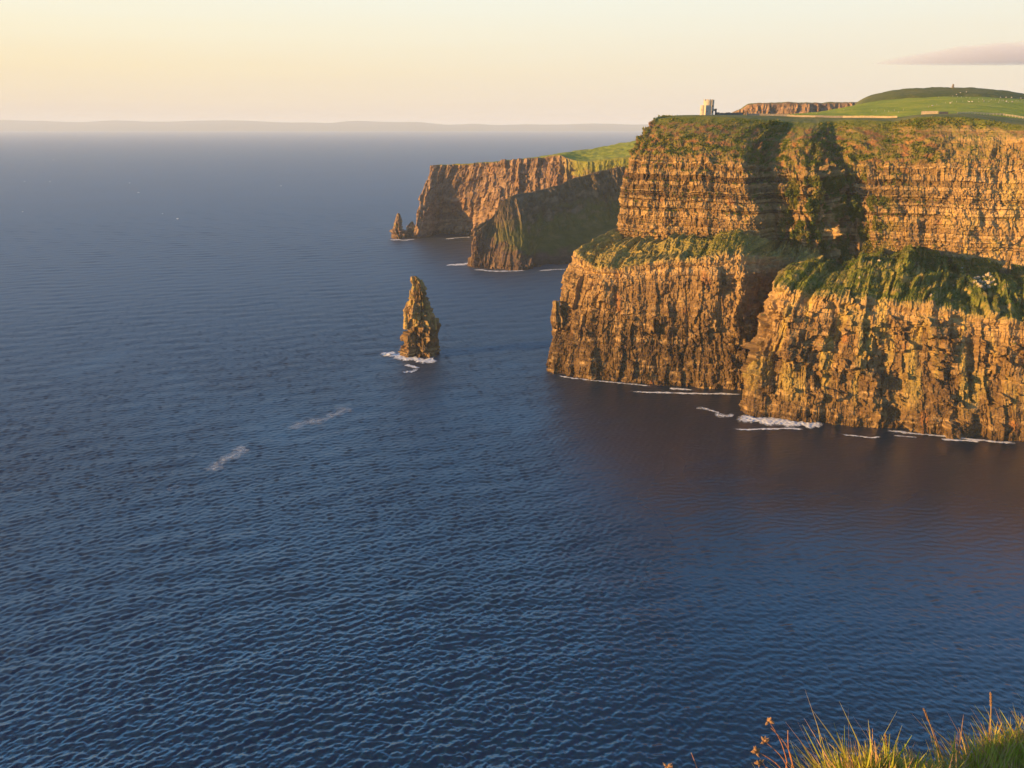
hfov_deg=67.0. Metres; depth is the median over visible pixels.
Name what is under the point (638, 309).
cliff
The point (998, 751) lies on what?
edge grass
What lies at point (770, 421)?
foam
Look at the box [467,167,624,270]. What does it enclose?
grassy headland
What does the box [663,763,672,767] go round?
dried flower
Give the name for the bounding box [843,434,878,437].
foam
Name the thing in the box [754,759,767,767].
dried flower
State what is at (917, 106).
pasture
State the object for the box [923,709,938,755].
seed grass
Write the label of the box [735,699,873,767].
grass tussock
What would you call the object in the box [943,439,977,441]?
foam
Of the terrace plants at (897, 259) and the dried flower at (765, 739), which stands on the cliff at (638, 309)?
the terrace plants at (897, 259)
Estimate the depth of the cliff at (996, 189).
581.26 m
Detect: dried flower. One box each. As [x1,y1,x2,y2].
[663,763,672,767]
[751,746,780,767]
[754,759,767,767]
[760,736,787,767]
[765,717,787,767]
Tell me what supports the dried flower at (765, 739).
on the clifftop ground
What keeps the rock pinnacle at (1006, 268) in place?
on the cliff at (638, 309)
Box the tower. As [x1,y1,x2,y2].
[700,99,713,114]
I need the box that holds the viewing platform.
[921,111,947,114]
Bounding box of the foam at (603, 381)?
[561,376,646,385]
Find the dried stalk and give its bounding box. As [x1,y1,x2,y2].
[771,728,792,767]
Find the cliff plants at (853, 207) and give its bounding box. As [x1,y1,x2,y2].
[619,114,1023,263]
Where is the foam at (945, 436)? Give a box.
[888,430,1011,443]
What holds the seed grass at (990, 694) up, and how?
on the clifftop ground
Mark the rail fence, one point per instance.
(994, 114)
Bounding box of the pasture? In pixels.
[787,96,1023,118]
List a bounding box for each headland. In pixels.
[412,141,635,238]
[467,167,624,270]
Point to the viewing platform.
(929, 112)
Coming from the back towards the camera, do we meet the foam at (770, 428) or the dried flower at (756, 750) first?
the foam at (770, 428)
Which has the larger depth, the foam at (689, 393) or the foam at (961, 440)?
the foam at (689, 393)
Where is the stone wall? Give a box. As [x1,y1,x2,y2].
[716,112,742,114]
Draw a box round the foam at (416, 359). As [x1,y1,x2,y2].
[382,351,435,362]
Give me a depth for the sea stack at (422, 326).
626.43 m
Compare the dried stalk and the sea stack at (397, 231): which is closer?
the dried stalk
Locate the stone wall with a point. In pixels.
(729, 113)
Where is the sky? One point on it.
(446, 62)
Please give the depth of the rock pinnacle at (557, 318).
586.43 m
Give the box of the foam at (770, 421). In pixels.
[738,415,821,427]
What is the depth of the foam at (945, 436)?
467.91 m
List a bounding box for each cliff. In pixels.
[546,228,1023,441]
[617,113,1023,266]
[732,102,856,114]
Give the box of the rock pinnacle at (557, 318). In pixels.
[550,300,564,329]
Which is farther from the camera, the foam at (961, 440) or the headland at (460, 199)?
the headland at (460, 199)
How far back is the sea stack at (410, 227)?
1296.98 m
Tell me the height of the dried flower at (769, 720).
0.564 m
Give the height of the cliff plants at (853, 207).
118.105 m
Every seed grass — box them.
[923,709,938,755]
[989,692,991,733]
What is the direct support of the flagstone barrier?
on the cliff at (996, 189)
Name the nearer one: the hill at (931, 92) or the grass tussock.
the grass tussock
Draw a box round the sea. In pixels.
[0,131,1023,767]
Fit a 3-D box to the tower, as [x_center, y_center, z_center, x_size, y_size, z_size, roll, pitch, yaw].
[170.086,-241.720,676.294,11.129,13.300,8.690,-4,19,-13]
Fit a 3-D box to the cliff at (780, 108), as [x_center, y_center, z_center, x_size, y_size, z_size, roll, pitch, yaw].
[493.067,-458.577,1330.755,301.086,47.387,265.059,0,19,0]
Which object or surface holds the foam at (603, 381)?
on the sea
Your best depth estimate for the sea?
373.31 m
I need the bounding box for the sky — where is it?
[0,0,1023,124]
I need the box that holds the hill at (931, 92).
[855,87,1023,104]
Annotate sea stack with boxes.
[390,213,409,238]
[398,276,440,357]
[406,221,414,237]
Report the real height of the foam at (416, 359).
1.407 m
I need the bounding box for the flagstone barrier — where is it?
[746,113,896,117]
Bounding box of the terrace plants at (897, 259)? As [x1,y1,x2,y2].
[659,229,1023,366]
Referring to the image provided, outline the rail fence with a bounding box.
[957,112,1023,118]
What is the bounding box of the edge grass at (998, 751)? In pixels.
[763,690,1023,767]
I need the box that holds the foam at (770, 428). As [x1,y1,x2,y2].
[739,428,799,429]
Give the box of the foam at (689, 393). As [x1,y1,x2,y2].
[633,391,738,394]
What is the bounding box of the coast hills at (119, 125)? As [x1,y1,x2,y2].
[0,120,648,130]
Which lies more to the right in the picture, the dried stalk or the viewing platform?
the viewing platform
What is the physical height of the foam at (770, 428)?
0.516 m

